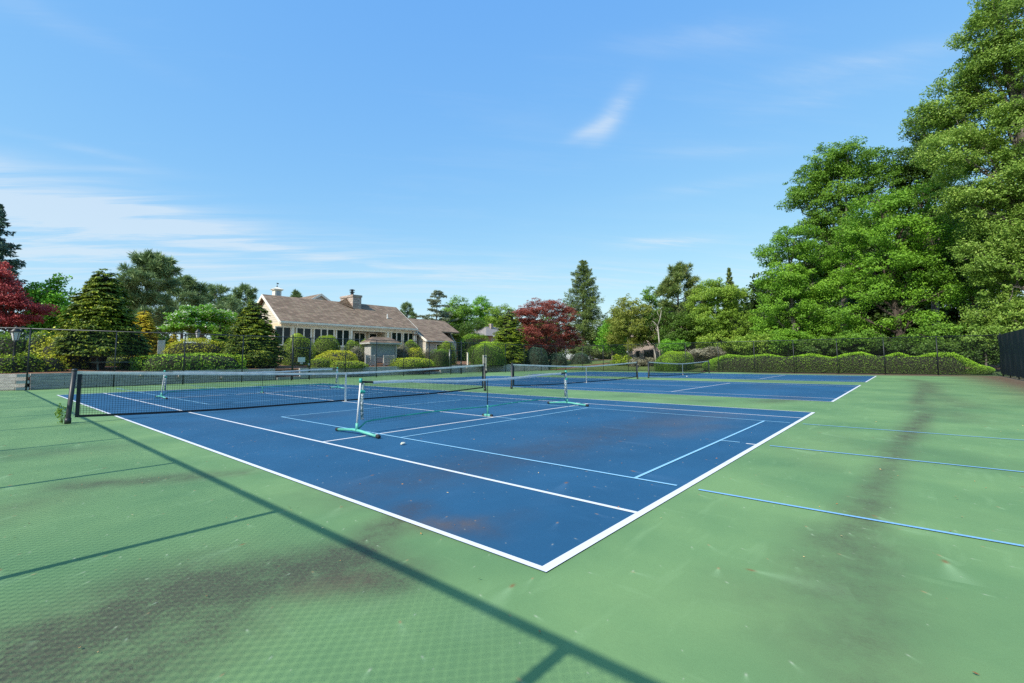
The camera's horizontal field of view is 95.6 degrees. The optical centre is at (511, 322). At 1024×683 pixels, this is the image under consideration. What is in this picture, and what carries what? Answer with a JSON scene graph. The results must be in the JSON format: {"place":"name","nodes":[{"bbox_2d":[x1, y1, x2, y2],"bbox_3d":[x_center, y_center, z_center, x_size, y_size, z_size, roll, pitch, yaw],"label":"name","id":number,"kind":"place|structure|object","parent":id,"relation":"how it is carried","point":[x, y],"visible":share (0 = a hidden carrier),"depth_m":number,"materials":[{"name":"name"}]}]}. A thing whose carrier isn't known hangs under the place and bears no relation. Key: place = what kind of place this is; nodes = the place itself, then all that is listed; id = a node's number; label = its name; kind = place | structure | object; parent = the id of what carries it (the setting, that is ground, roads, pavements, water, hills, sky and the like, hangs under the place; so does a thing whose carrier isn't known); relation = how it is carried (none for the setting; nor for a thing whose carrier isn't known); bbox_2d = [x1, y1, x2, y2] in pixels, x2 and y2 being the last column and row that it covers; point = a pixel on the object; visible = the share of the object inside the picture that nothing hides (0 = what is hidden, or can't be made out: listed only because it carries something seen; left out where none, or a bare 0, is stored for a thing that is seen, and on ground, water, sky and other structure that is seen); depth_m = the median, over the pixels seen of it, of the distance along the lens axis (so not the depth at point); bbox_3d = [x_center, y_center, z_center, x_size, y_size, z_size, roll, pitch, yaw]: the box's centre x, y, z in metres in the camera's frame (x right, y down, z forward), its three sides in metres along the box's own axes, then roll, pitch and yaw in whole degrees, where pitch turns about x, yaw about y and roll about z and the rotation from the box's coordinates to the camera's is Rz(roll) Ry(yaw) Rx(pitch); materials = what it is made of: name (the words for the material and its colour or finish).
{"place":"outdoors","nodes":[
{"label":"outdoors","id":0,"kind":"place"},
{"bbox_2d":[0,359,610,390],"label":"garden ground","id":1,"kind":"structure","parent":0,"point":[288,367],"depth_m":32.48,"materials":[{"name":"plant"}]},
{"bbox_2d":[0,353,24,372],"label":"clipped shrub","id":2,"kind":"object","parent":1,"relation":"on","point":[8,365],"visible":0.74,"depth_m":22.46,"materials":[{"name":"green plant"}]},
{"bbox_2d":[0,330,32,357],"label":"clipped shrub","id":3,"kind":"object","parent":1,"relation":"on","point":[10,342],"visible":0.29,"depth_m":25.91,"materials":[{"name":"green plant"}]},
{"bbox_2d":[0,204,38,339],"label":"blue spruce","id":4,"kind":"object","parent":1,"relation":"on","point":[5,247],"visible":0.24,"depth_m":35.10,"materials":[{"name":"brown plant"}]},
{"bbox_2d":[16,351,44,371],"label":"clipped shrub","id":5,"kind":"object","parent":1,"relation":"on","point":[32,363],"visible":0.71,"depth_m":23.13,"materials":[{"name":"green plant"}]},
{"bbox_2d":[0,261,60,334],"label":"red maple","id":6,"kind":"object","parent":1,"relation":"on","point":[13,300],"visible":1,"depth_m":28.30,"materials":[{"name":"brown plant"}]},
{"bbox_2d":[26,330,55,356],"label":"clipped shrub","id":7,"kind":"object","parent":1,"relation":"on","point":[40,336],"visible":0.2,"depth_m":26.57,"materials":[{"name":"green plant"}]},
{"bbox_2d":[18,272,79,336],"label":"bright tree","id":8,"kind":"object","parent":1,"relation":"on","point":[50,294],"visible":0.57,"depth_m":36.24,"materials":[{"name":"green plant"}]},
{"bbox_2d":[36,351,69,371],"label":"clipped shrub","id":9,"kind":"object","parent":1,"relation":"on","point":[57,366],"visible":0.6,"depth_m":23.93,"materials":[{"name":"plant"}]},
{"bbox_2d":[26,327,91,368],"bbox_3d":[-25.447,1.394,26.530,3.061,2.543,3.391,-4,-6,40],"label":"clipped shrub","id":10,"kind":"object","parent":1,"relation":"on","point":[79,358],"visible":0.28,"depth_m":25.87,"materials":[{"name":"plant"}]},
{"bbox_2d":[45,268,152,368],"bbox_3d":[-23.626,-0.140,26.912,4.746,6.109,4.739,-4,-6,40],"label":"cypress tree","id":11,"kind":"object","parent":1,"relation":"on","point":[100,303],"visible":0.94,"depth_m":26.00,"materials":[{"name":"green plant"}]},
{"bbox_2d":[133,310,159,358],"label":"golden conifer","id":12,"kind":"object","parent":1,"relation":"on","point":[145,323],"visible":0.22,"depth_m":34.79,"materials":[{"name":"yellow plant"}]},
{"bbox_2d":[111,248,183,336],"bbox_3d":[-42.815,-2.219,54.465,7.459,13.326,8.552,2,-5,-24],"label":"pine tree","id":13,"kind":"object","parent":1,"relation":"on","point":[152,273],"visible":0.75,"depth_m":53.71,"materials":[{"name":"green plant"}]},
{"bbox_2d":[155,274,212,338],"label":"pine tree","id":14,"kind":"object","parent":1,"relation":"on","point":[186,293],"visible":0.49,"depth_m":63.34,"materials":[{"name":"green plant"}]},
{"bbox_2d":[127,352,247,370],"bbox_3d":[-20.124,2.376,28.971,3.639,1.155,6.086,-4,-6,40],"label":"hedge","id":15,"kind":"object","parent":1,"relation":"on","point":[167,367],"visible":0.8,"depth_m":27.80,"materials":[{"name":"plant"}]},
{"bbox_2d":[156,338,225,355],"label":"hedge","id":16,"kind":"object","parent":1,"relation":"on","point":[191,348],"visible":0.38,"depth_m":32.64,"materials":[{"name":"plant"}]},
{"bbox_2d":[157,303,237,341],"bbox_3d":[-27.111,0.842,40.499,4.202,5.297,6.250,-2,-5,24],"label":"dogwood","id":17,"kind":"object","parent":1,"relation":"on","point":[203,319],"visible":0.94,"depth_m":39.59,"materials":[{"name":"green plant"}]},
{"bbox_2d":[186,283,241,342],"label":"pine tree","id":18,"kind":"object","parent":1,"relation":"on","point":[212,296],"visible":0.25,"depth_m":72.18,"materials":[{"name":"green plant"}]},
{"bbox_2d":[208,325,227,348],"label":"cone conifer","id":19,"kind":"object","parent":1,"relation":"on","point":[221,331],"visible":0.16,"depth_m":34.59,"materials":[{"name":"green plant"}]},
{"bbox_2d":[213,295,244,343],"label":"pine tree","id":20,"kind":"object","parent":1,"relation":"on","point":[231,302],"visible":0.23,"depth_m":57.22,"materials":[{"name":"green plant"}]},
{"bbox_2d":[228,282,258,312],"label":"pine tree","id":21,"kind":"object","parent":1,"relation":"on","point":[250,295],"visible":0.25,"depth_m":78.56,"materials":[{"name":"green plant"}]},
{"bbox_2d":[218,301,289,366],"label":"cypress tree","id":22,"kind":"object","parent":1,"relation":"on","point":[252,322],"visible":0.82,"depth_m":32.75,"materials":[{"name":"green plant"}]},
{"bbox_2d":[279,333,314,365],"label":"clipped shrub","id":23,"kind":"object","parent":1,"relation":"on","point":[300,342],"visible":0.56,"depth_m":37.70,"materials":[{"name":"green plant"}]},
{"bbox_2d":[311,335,340,356],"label":"clipped shrub","id":24,"kind":"object","parent":1,"relation":"on","point":[321,346],"visible":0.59,"depth_m":40.43,"materials":[{"name":"green plant"}]},
{"bbox_2d":[315,350,357,362],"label":"clipped shrub","id":25,"kind":"object","parent":1,"relation":"on","point":[333,355],"visible":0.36,"depth_m":37.40,"materials":[{"name":"plant"}]},
{"bbox_2d":[330,361,368,367],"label":"clipped shrub","id":26,"kind":"object","parent":1,"relation":"on","point":[353,364],"visible":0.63,"depth_m":36.18,"materials":[{"name":"green plant"}]},
{"bbox_2d":[257,283,458,362],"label":"clubhouse","id":27,"kind":"structure","parent":1,"relation":"on","point":[315,317],"depth_m":48.49,"materials":[{"name":"beige"}]},
{"bbox_2d":[275,326,290,345],"bbox_3d":[-20.867,1.188,42.285,0.160,1.750,1.570,-4,-6,40],"label":"window","id":28,"kind":"structure","parent":27,"relation":"in","point":[284,332],"depth_m":42.31,"materials":[{"name":"glass"}]},
{"bbox_2d":[313,328,334,342],"bbox_3d":[-18.328,1.410,45.259,0.160,1.750,2.219,-4,-6,40],"label":"window","id":29,"kind":"structure","parent":27,"relation":"in","point":[317,332],"depth_m":45.06,"materials":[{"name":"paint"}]},
{"bbox_2d":[336,329,349,346],"bbox_3d":[-17.043,1.522,46.766,0.160,1.750,1.609,-4,-6,40],"label":"window","id":30,"kind":"structure","parent":27,"relation":"in","point":[343,334],"depth_m":46.76,"materials":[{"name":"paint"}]},
{"bbox_2d":[360,337,401,365],"bbox_3d":[-11.915,2.677,42.159,1.655,2.754,3.361,-4,-6,40],"label":"notice kiosk","id":31,"kind":"object","parent":1,"relation":"on","point":[374,339],"visible":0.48,"depth_m":41.71,"materials":[{"name":"paint"}]},
{"bbox_2d":[400,302,416,318],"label":"pine tree","id":32,"kind":"object","parent":1,"relation":"on","point":[407,307],"visible":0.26,"depth_m":99.92,"materials":[{"name":"green plant"}]},
{"bbox_2d":[388,357,434,366],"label":"clipped shrub","id":33,"kind":"object","parent":1,"relation":"on","point":[425,361],"visible":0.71,"depth_m":41.44,"materials":[{"name":"green plant"}]},
{"bbox_2d":[415,290,458,357],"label":"cedar tree","id":34,"kind":"object","parent":1,"relation":"on","point":[433,303],"visible":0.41,"depth_m":82.77,"materials":[{"name":"green plant"}]},
{"bbox_2d":[430,349,451,366],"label":"clipped shrub","id":35,"kind":"object","parent":1,"relation":"on","point":[436,356],"visible":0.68,"depth_m":45.27,"materials":[{"name":"green plant"}]},
{"bbox_2d":[440,295,479,360],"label":"green tree","id":36,"kind":"object","parent":1,"relation":"on","point":[463,312],"visible":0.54,"depth_m":92.75,"materials":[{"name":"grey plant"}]},
{"bbox_2d":[451,318,488,341],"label":"green tree","id":37,"kind":"object","parent":1,"relation":"on","point":[471,327],"visible":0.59,"depth_m":83.86,"materials":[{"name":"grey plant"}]},
{"bbox_2d":[455,333,489,360],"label":"hedge","id":38,"kind":"object","parent":1,"relation":"on","point":[471,341],"visible":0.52,"depth_m":61.42,"materials":[{"name":"plant"}]},
{"bbox_2d":[470,296,493,326],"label":"bright tree","id":39,"kind":"object","parent":1,"relation":"on","point":[477,301],"visible":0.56,"depth_m":107.36,"materials":[{"name":"green plant"}]},
{"bbox_2d":[467,341,506,365],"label":"clipped shrub","id":40,"kind":"object","parent":1,"relation":"on","point":[496,363],"visible":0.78,"depth_m":49.55,"materials":[{"name":"plant"}]},
{"bbox_2d":[483,304,516,326],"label":"willow","id":41,"kind":"object","parent":1,"relation":"on","point":[495,313],"visible":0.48,"depth_m":99.21,"materials":[{"name":"green plant"}]},
{"bbox_2d":[492,309,529,363],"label":"cypress tree","id":42,"kind":"object","parent":1,"relation":"on","point":[507,329],"visible":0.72,"depth_m":57.64,"materials":[{"name":"green plant"}]},
{"bbox_2d":[522,347,548,367],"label":"clipped shrub","id":43,"kind":"object","parent":1,"relation":"on","point":[533,353],"visible":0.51,"depth_m":58.15,"materials":[{"name":"plant"}]},
{"bbox_2d":[511,298,584,362],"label":"red maple","id":44,"kind":"object","parent":1,"relation":"on","point":[532,329],"visible":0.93,"depth_m":67.14,"materials":[{"name":"brown plant"}]},
{"bbox_2d":[558,260,611,359],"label":"spruce tree","id":45,"kind":"object","parent":1,"relation":"on","point":[587,313],"visible":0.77,"depth_m":85.98,"materials":[{"name":"green plant"}]},
{"bbox_2d":[568,339,610,359],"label":"bush","id":46,"kind":"object","parent":1,"relation":"on","point":[574,350],"visible":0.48,"depth_m":80.47,"materials":[{"name":"green plant"}]},
{"bbox_2d":[0,370,1023,682],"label":"court surface","id":47,"kind":"object","parent":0,"point":[202,566],"visible":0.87,"depth_m":2.93,"materials":[{"name":"green paint"}]},
{"bbox_2d":[0,364,547,389],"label":"retaining wall","id":48,"kind":"structure","parent":47,"relation":"on","point":[18,382],"depth_m":25.64,"materials":[{"name":"concrete"}]},
{"bbox_2d":[64,363,487,423],"bbox_3d":[-5.246,1.935,14.721,0.221,1.180,12.910,-4,-6,40],"label":"tennis net","id":49,"kind":"object","parent":47,"relation":"on","point":[70,402],"visible":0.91,"depth_m":12.17,"materials":[{"name":"black"}]},
{"bbox_2d":[0,327,565,390],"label":"chain link fence","id":50,"kind":"object","parent":47,"relation":"on","point":[306,366],"visible":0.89,"depth_m":28.90,"materials":[{"name":"grey metal"}]},
{"bbox_2d":[57,383,811,572],"bbox_3d":[-5.285,2.502,14.712,23.774,0.001,10.973,-4,-6,40],"label":"playing court","id":51,"kind":"object","parent":47,"relation":"on","point":[537,527],"visible":0.94,"depth_m":6.88,"materials":[{"name":"blue paint"}]},
{"bbox_2d":[155,367,344,398],"bbox_3d":[-10.200,2.362,18.935,1.384,0.989,6.744,-4,-6,40],"label":"pickleball net","id":52,"kind":"object","parent":51,"relation":"on","point":[166,378],"visible":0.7,"depth_m":18.56,"materials":[{"name":"black fabric"}]},
{"bbox_2d":[58,383,814,571],"bbox_3d":[-5.285,2.498,14.712,23.774,0.001,10.973,-4,-6,40],"label":"court line","id":53,"kind":"object","parent":51,"relation":"on","point":[579,548],"visible":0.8,"depth_m":4.53,"materials":[{"name":"paint"}]},
{"bbox_2d":[335,371,588,438],"bbox_3d":[-0.582,1.675,10.778,1.384,0.989,6.744,-4,-6,40],"label":"pickleball net","id":54,"kind":"object","parent":51,"relation":"on","point":[362,392],"visible":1,"depth_m":9.78,"materials":[{"name":"black fabric"}]},
{"bbox_2d":[140,386,788,485],"bbox_3d":[-5.282,2.495,14.715,23.534,0.001,6.118,-4,-6,40],"label":"pickleball line","id":55,"kind":"object","parent":51,"relation":"on","point":[636,477],"visible":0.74,"depth_m":7.33,"materials":[{"name":"paint"}]},
{"bbox_2d":[117,383,1023,545],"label":"pickleball line","id":56,"kind":"object","parent":47,"relation":"on","point":[864,517],"visible":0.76,"depth_m":4.11,"materials":[{"name":"paint"}]},
{"bbox_2d":[510,361,638,388],"bbox_3d":[4.168,2.757,25.751,0.221,1.180,12.910,-4,-6,40],"label":"tennis net","id":57,"kind":"object","parent":47,"relation":"on","point":[554,367],"visible":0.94,"depth_m":24.89,"materials":[{"name":"black"}]},
{"bbox_2d":[409,376,858,401],"bbox_3d":[4.129,3.324,25.742,23.774,0.001,10.973,-4,-6,40],"label":"playing court","id":58,"kind":"object","parent":47,"relation":"on","point":[817,392],"visible":0.77,"depth_m":21.23,"materials":[{"name":"blue paint"}]},
{"bbox_2d":[385,376,860,401],"bbox_3d":[4.129,3.320,25.742,23.774,0.001,10.973,-4,-6,40],"label":"court line","id":59,"kind":"object","parent":58,"relation":"on","point":[713,385],"visible":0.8,"depth_m":19.10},
{"bbox_2d":[648,360,709,377],"bbox_3d":[13.573,3.579,36.772,0.221,1.180,12.910,-4,-6,40],"label":"tennis net","id":60,"kind":"object","parent":47,"relation":"on","point":[682,370],"visible":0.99,"depth_m":36.13,"materials":[{"name":"black"}]},
{"bbox_2d":[524,372,874,381],"bbox_3d":[13.534,4.146,36.763,23.774,0.001,10.973,-4,-6,40],"label":"playing court","id":61,"kind":"object","parent":47,"relation":"on","point":[840,378],"visible":0.83,"depth_m":33.34,"materials":[{"name":"blue paint"}]},
{"bbox_2d":[565,335,999,375],"bbox_3d":[20.100,3.186,43.713,36.051,3.010,0.097,-4,-6,40],"label":"chain link fence","id":62,"kind":"object","parent":47,"relation":"on","point":[754,365],"visible":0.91,"depth_m":39.11,"materials":[{"name":"grey metal"}]},
{"bbox_2d":[997,329,1023,379],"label":"chain link fence","id":63,"kind":"object","parent":47,"relation":"on","point":[1011,347],"visible":0.99,"depth_m":28.18,"materials":[{"name":"fabric"}]},
{"bbox_2d":[0,0,1023,358],"label":"sky","id":64,"kind":"structure","parent":0,"point":[393,153],"materials":[{"name":"blue"}]},
{"bbox_2d":[562,362,717,370],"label":"lawn","id":65,"kind":"structure","parent":0,"point":[641,368],"depth_m":55.00,"materials":[{"name":"green plant"}]},
{"bbox_2d":[604,293,656,364],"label":"olive tree","id":66,"kind":"object","parent":65,"relation":"on","point":[619,326],"visible":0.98,"depth_m":58.81,"materials":[{"name":"green plant"}]},
{"bbox_2d":[634,307,701,358],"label":"green tree","id":67,"kind":"object","parent":65,"relation":"on","point":[678,334],"visible":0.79,"depth_m":57.47,"materials":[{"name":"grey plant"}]},
{"bbox_2d":[655,338,690,352],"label":"bush","id":68,"kind":"object","parent":65,"relation":"on","point":[671,347],"visible":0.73,"depth_m":52.35,"materials":[{"name":"green plant"}]},
{"bbox_2d":[654,351,693,371],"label":"clipped shrub","id":69,"kind":"object","parent":65,"relation":"on","point":[673,356],"visible":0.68,"depth_m":47.63,"materials":[{"name":"plant"}]},
{"bbox_2d":[593,363,1007,375],"bbox_3d":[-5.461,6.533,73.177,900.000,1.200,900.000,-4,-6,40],"label":"ground","id":70,"kind":"structure","parent":0,"point":[998,370],"depth_m":37.17,"materials":[{"name":"plant"}]},
{"bbox_2d":[470,324,498,342],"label":"neighbour house","id":71,"kind":"structure","parent":70,"relation":"on","point":[488,331],"depth_m":85.28,"materials":[{"name":"grey"}]},
{"bbox_2d":[593,318,628,363],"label":"bright tree","id":72,"kind":"object","parent":70,"relation":"on","point":[601,332],"visible":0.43,"depth_m":64.11,"materials":[{"name":"green plant"}]},
{"bbox_2d":[638,286,660,313],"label":"slender tree","id":73,"kind":"object","parent":70,"relation":"on","point":[647,296],"visible":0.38,"depth_m":71.14,"materials":[{"name":"green plant"}]},
{"bbox_2d":[627,308,728,361],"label":"townhouse","id":74,"kind":"structure","parent":70,"relation":"on","point":[648,352],"depth_m":65.38,"materials":[{"name":"beige"}]},
{"bbox_2d":[652,261,709,349],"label":"pine tree","id":75,"kind":"object","parent":70,"relation":"on","point":[670,286],"visible":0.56,"depth_m":60.16,"materials":[{"name":"green plant"}]},
{"bbox_2d":[686,346,725,360],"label":"bush","id":76,"kind":"object","parent":70,"relation":"on","point":[705,353],"visible":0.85,"depth_m":49.84,"materials":[{"name":"grey plant"}]},
{"bbox_2d":[682,277,755,362],"bbox_3d":[24.202,-0.067,55.392,9.602,10.572,7.052,-4,-6,40],"label":"broadleaf tree","id":77,"kind":"object","parent":70,"relation":"on","point":[717,328],"visible":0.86,"depth_m":54.03,"materials":[{"name":"green plant"}]},
{"bbox_2d":[732,333,778,355],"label":"bush","id":78,"kind":"object","parent":70,"relation":"on","point":[759,338],"visible":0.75,"depth_m":46.90,"materials":[{"name":"green plant"}]},
{"bbox_2d":[730,269,805,356],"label":"woodland tree","id":79,"kind":"object","parent":70,"relation":"on","point":[752,303],"visible":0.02,"depth_m":66.70,"materials":[{"name":"green plant"}]},
{"bbox_2d":[745,303,803,356],"bbox_3d":[36.839,1.874,63.969,9.864,9.214,8.760,-1,-5,4],"label":"thicket","id":80,"kind":"object","parent":70,"relation":"on","point":[789,318],"visible":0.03,"depth_m":61.58,"materials":[{"name":"green plant"}]},
{"bbox_2d":[762,327,815,356],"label":"bush","id":81,"kind":"object","parent":70,"relation":"on","point":[792,334],"visible":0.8,"depth_m":45.73,"materials":[{"name":"green plant"}]},
{"bbox_2d":[748,224,843,355],"bbox_3d":[29.832,-2.835,48.660,9.400,15.187,7.288,-2,-5,16],"label":"broadleaf tree","id":82,"kind":"object","parent":70,"relation":"on","point":[795,274],"visible":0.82,"depth_m":48.18,"materials":[{"name":"green plant"}]},
{"bbox_2d":[790,236,838,301],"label":"woodland tree","id":83,"kind":"object","parent":70,"relation":"on","point":[809,266],"visible":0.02,"depth_m":66.54,"materials":[{"name":"green plant"}]},
{"bbox_2d":[796,336,848,356],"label":"bush","id":84,"kind":"object","parent":70,"relation":"on","point":[826,351],"visible":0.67,"depth_m":43.21,"materials":[{"name":"green plant"}]},
{"bbox_2d":[799,297,875,357],"bbox_3d":[41.079,1.153,59.199,8.901,9.006,9.655,-4,-6,40],"label":"thicket","id":85,"kind":"object","parent":70,"relation":"on","point":[849,300],"visible":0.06,"depth_m":57.39,"materials":[{"name":"green plant"}]},
{"bbox_2d":[774,135,913,356],"bbox_3d":[37.251,-8.069,52.262,13.101,25.431,8.276,-4,-6,40],"label":"broadleaf tree","id":86,"kind":"object","parent":70,"relation":"on","point":[836,164],"visible":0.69,"depth_m":51.85,"materials":[{"name":"green plant"}]},
{"bbox_2d":[702,351,994,374],"bbox_3d":[27.242,3.437,40.504,20.809,1.856,2.643,-4,-6,40],"label":"hedge","id":87,"kind":"object","parent":70,"relation":"on","point":[902,366],"visible":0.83,"depth_m":38.36,"materials":[{"name":"green plant"}]},
{"bbox_2d":[830,328,886,354],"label":"bush","id":88,"kind":"object","parent":70,"relation":"on","point":[864,334],"visible":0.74,"depth_m":41.70,"materials":[{"name":"green plant"}]},
{"bbox_2d":[816,229,920,308],"bbox_3d":[49.231,-4.313,63.761,12.780,19.059,11.356,-4,-6,40],"label":"woodland tree","id":89,"kind":"object","parent":70,"relation":"on","point":[868,249],"visible":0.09,"depth_m":61.57,"materials":[{"name":"green plant"}]},
{"bbox_2d":[847,298,899,355],"bbox_3d":[44.396,0.959,57.409,8.568,8.410,8.635,0,-5,-3],"label":"thicket","id":90,"kind":"object","parent":70,"relation":"on","point":[876,314],"visible":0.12,"depth_m":55.70,"materials":[{"name":"green plant"}]},
{"bbox_2d":[805,178,983,355],"bbox_3d":[34.917,-4.063,43.608,13.298,16.882,8.253,-4,-6,40],"label":"broadleaf tree","id":91,"kind":"object","parent":70,"relation":"on","point":[874,235],"visible":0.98,"depth_m":42.36,"materials":[{"name":"green plant"}]},
{"bbox_2d":[869,333,923,356],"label":"bush","id":92,"kind":"object","parent":70,"relation":"on","point":[890,346],"visible":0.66,"depth_m":39.58,"materials":[{"name":"green plant"}]},
{"bbox_2d":[872,295,950,356],"bbox_3d":[46.615,0.756,54.567,8.250,8.412,7.688,1,-5,-11],"label":"thicket","id":93,"kind":"object","parent":70,"relation":"on","point":[906,307],"visible":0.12,"depth_m":52.90,"materials":[{"name":"green plant"}]},
{"bbox_2d":[880,112,985,326],"bbox_3d":[45.277,-9.764,49.471,9.458,27.990,8.873,-4,-6,40],"label":"broadleaf tree","id":94,"kind":"object","parent":70,"relation":"on","point":[912,174],"visible":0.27,"depth_m":49.73,"materials":[{"name":"green plant"}]},
{"bbox_2d":[906,321,966,346],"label":"bush","id":95,"kind":"object","parent":70,"relation":"on","point":[951,329],"visible":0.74,"depth_m":37.94,"materials":[{"name":"green plant"}]},
{"bbox_2d":[911,337,970,358],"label":"bush","id":96,"kind":"object","parent":70,"relation":"on","point":[930,343],"visible":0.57,"depth_m":37.07,"materials":[{"name":"green plant"}]},
{"bbox_2d":[914,294,967,333],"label":"thicket","id":97,"kind":"object","parent":70,"relation":"on","point":[955,318],"visible":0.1,"depth_m":51.37,"materials":[{"name":"green plant"}]},
{"bbox_2d":[898,0,1023,331],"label":"broadleaf tree","id":98,"kind":"object","parent":70,"relation":"on","point":[988,58],"visible":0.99,"depth_m":36.65,"materials":[{"name":"green plant"}]},
{"bbox_2d":[922,219,1022,362],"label":"broadleaf tree","id":99,"kind":"object","parent":70,"relation":"on","point":[962,278],"visible":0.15,"depth_m":41.79,"materials":[{"name":"green plant"}]},
{"bbox_2d":[950,336,999,371],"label":"bush","id":100,"kind":"object","parent":70,"relation":"on","point":[991,358],"visible":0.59,"depth_m":35.36,"materials":[{"name":"green plant"}]},
{"bbox_2d":[947,294,1003,338],"bbox_3d":[51.383,0.485,50.385,7.131,7.634,6.418,-1,-5,6],"label":"thicket","id":101,"kind":"object","parent":70,"relation":"on","point":[957,312],"visible":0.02,"depth_m":50.31,"materials":[{"name":"green plant"}]},
{"bbox_2d":[960,323,1012,365],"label":"bush","id":102,"kind":"object","parent":70,"relation":"on","point":[994,331],"visible":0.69,"depth_m":35.09,"materials":[{"name":"green plant"}]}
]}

